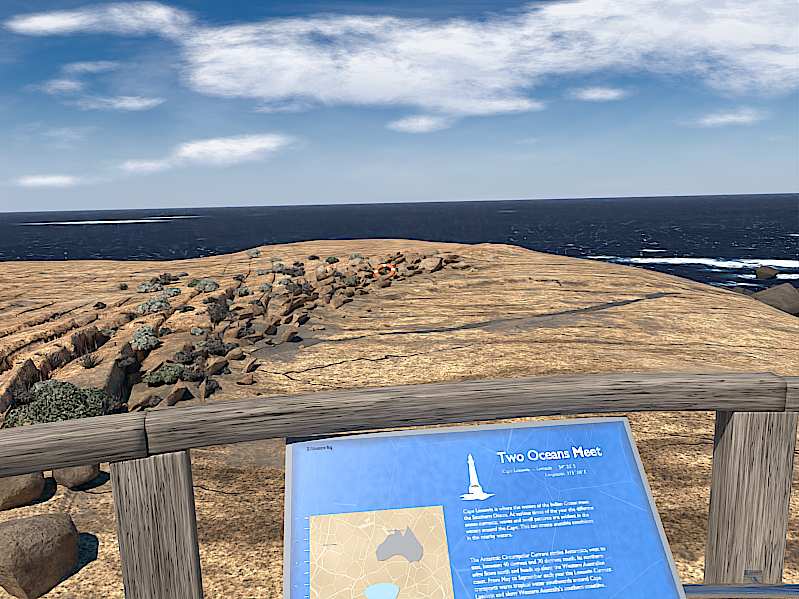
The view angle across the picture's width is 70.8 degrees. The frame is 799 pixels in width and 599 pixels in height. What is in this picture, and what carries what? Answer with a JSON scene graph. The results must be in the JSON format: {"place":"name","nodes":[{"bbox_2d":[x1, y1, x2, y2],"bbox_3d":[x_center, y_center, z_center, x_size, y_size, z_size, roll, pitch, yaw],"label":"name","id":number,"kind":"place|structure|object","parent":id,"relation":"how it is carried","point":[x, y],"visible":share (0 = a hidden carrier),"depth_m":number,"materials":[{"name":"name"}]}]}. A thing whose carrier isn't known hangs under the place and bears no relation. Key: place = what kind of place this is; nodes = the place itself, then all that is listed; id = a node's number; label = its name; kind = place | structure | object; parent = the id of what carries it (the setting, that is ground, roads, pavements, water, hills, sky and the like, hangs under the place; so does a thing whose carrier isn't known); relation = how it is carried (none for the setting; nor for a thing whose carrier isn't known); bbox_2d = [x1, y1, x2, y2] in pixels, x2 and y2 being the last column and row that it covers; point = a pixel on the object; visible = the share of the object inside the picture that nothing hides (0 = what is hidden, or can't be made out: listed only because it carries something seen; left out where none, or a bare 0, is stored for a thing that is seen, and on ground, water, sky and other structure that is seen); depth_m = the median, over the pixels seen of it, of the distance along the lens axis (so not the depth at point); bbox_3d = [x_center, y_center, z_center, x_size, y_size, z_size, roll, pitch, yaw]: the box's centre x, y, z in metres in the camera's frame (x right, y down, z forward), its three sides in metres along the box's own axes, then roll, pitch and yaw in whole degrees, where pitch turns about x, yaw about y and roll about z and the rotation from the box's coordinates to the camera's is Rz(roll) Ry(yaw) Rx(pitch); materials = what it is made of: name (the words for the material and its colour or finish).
{"place":"outdoors","nodes":[
{"label":"outdoors","id":0,"kind":"place"},
{"bbox_2d":[0,239,798,598],"bbox_3d":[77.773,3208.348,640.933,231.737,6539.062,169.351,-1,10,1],"label":"rocky ground","id":1,"kind":"structure","parent":0,"point":[512,311],"depth_m":10.16,"materials":[{"name":"beige stone"}]},
{"bbox_2d":[0,463,99,598],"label":"boulders","id":2,"kind":"object","parent":1,"relation":"on","point":[38,555],"visible":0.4,"depth_m":3.97,"materials":[{"name":"brown stone"}]},
{"bbox_2d":[10,254,341,413],"bbox_3d":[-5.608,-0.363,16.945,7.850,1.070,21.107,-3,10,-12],"label":"shrubs","id":3,"kind":"object","parent":1,"relation":"on","point":[53,361],"visible":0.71,"depth_m":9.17,"materials":[{"name":"green plant"}]},
{"bbox_2d":[29,249,363,392],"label":"shrubs","id":4,"kind":"object","parent":1,"relation":"on","point":[144,337],"visible":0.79,"depth_m":13.94,"materials":[{"name":"plant"}]},
{"bbox_2d":[2,257,392,428],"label":"green shrubs","id":5,"kind":"object","parent":1,"relation":"on","point":[51,404],"visible":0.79,"depth_m":5.95,"materials":[{"name":"green plant"}]},
{"bbox_2d":[97,252,477,413],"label":"rocks","id":6,"kind":"object","parent":1,"relation":"on","point":[247,315],"visible":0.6,"depth_m":12.07,"materials":[{"name":"brown stone"}]},
{"bbox_2d":[373,261,395,277],"bbox_3d":[-0.511,-0.993,19.643,0.800,0.620,0.782,-1,10,1],"label":"life buoy","id":7,"kind":"object","parent":1,"relation":"on","point":[385,266],"visible":0.71,"depth_m":19.61,"materials":[{"name":"orange plastic"}]},
{"bbox_2d":[305,253,498,282],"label":"rocks","id":8,"kind":"object","parent":1,"relation":"on","point":[434,264],"visible":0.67,"depth_m":22.17,"materials":[{"name":"beige stone"}]},
{"bbox_2d":[0,193,798,292],"bbox_3d":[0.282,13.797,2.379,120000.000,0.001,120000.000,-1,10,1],"label":"sea water","id":9,"kind":"structure","parent":0,"point":[731,241],"depth_m":288.42,"materials":[{"name":"blue liquid"}]},
{"bbox_2d":[706,265,798,317],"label":"shore rocks","id":10,"kind":"object","parent":9,"relation":"in","point":[784,297],"visible":0.48,"depth_m":66.60,"materials":[{"name":"stone"}]},
{"bbox_2d":[0,0,798,211],"label":"sky","id":11,"kind":"structure","parent":0,"point":[105,104],"materials":[{"name":"blue"}]},
{"bbox_2d":[282,415,686,598],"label":"sign frame","id":12,"kind":"object","parent":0,"point":[287,525],"visible":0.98,"depth_m":1.49,"materials":[{"name":"grey metal"}]},
{"bbox_2d":[290,421,679,598],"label":"information sign panel","id":13,"kind":"object","parent":12,"relation":"in","point":[379,473],"visible":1,"depth_m":1.42,"materials":[{"name":"blue plastic"}]},
{"bbox_2d":[460,454,493,499],"bbox_3d":[0.193,0.458,1.454,0.090,0.120,0.001,-2,-33,-6],"label":"lighthouse illustration","id":14,"kind":"object","parent":13,"relation":"attached to","point":[475,488],"visible":1,"depth_m":1.44,"materials":[{"name":"white paint"}]},
{"bbox_2d":[497,447,601,462],"bbox_3d":[0.401,0.412,1.499,0.285,0.028,0.001,-2,-33,-6],"label":"sign title","id":15,"kind":"object","parent":13,"relation":"attached to","point":[579,451],"visible":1,"depth_m":1.50,"materials":[{"name":"white paint"}]},
{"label":"sign","id":16,"kind":"object","parent":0,"visible":0},
{"bbox_2d":[310,506,453,598],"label":"map sign","id":17,"kind":"object","parent":16,"relation":"attached to","point":[347,565],"visible":1,"depth_m":1.33,"materials":[{"name":"paper"}]},
{"bbox_2d":[364,583,398,598],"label":"antarctica map shape","id":18,"kind":"object","parent":17,"relation":"attached to","point":[383,591],"visible":1,"depth_m":1.29,"materials":[{"name":"blue paint"}]},
{"bbox_2d":[375,525,422,562],"bbox_3d":[-0.002,0.590,1.351,0.115,0.085,0.001,-2,-33,-6],"label":"australia map shape","id":19,"kind":"object","parent":17,"relation":"attached to","point":[408,546],"visible":1,"depth_m":1.35,"materials":[{"name":"grey paint"}]},
{"bbox_2d":[463,500,593,539],"bbox_3d":[0.329,0.550,1.403,0.336,0.075,0.001,-2,-33,-6],"label":"text paragraph","id":20,"kind":"object","parent":16,"relation":"attached to","point":[540,512],"visible":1,"depth_m":1.41,"materials":[{"name":"white paint"}]},
{"bbox_2d":[503,464,574,473],"bbox_3d":[0.367,0.445,1.475,0.197,0.009,0.008,-2,10,-6],"label":"latitude text line","id":21,"kind":"object","parent":16,"relation":"attached to","point":[537,469],"visible":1,"depth_m":1.48,"materials":[{"name":"white paint"}]},
{"bbox_2d":[470,548,610,598],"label":"text paragraph","id":22,"kind":"object","parent":16,"relation":"attached to","point":[541,583],"visible":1,"depth_m":1.34,"materials":[{"name":"white paint"}]},
{"bbox_2d":[545,470,585,476],"bbox_3d":[0.437,0.457,1.473,0.110,0.009,0.008,-2,10,-6],"label":"longitude text line","id":23,"kind":"object","parent":16,"relation":"attached to","point":[567,471],"visible":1,"depth_m":1.47,"materials":[{"name":"white paint"}]},
{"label":"deck bearers","id":24,"kind":"object","parent":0,"visible":0},
{"bbox_2d":[109,411,798,598],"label":"timber posts","id":25,"kind":"object","parent":24,"relation":"on","point":[748,512],"visible":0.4,"depth_m":1.56,"materials":[{"name":"grey wood"}]},
{"bbox_2d":[0,371,798,477],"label":"wooden handrail","id":26,"kind":"object","parent":25,"relation":"on","point":[41,447],"visible":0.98,"depth_m":1.50,"materials":[{"name":"wood"}]},
{"bbox_2d":[682,570,798,598],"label":"steel handrail","id":27,"kind":"object","parent":25,"relation":"on","point":[751,586],"visible":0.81,"depth_m":1.57,"materials":[{"name":"silver metal"}]}
]}

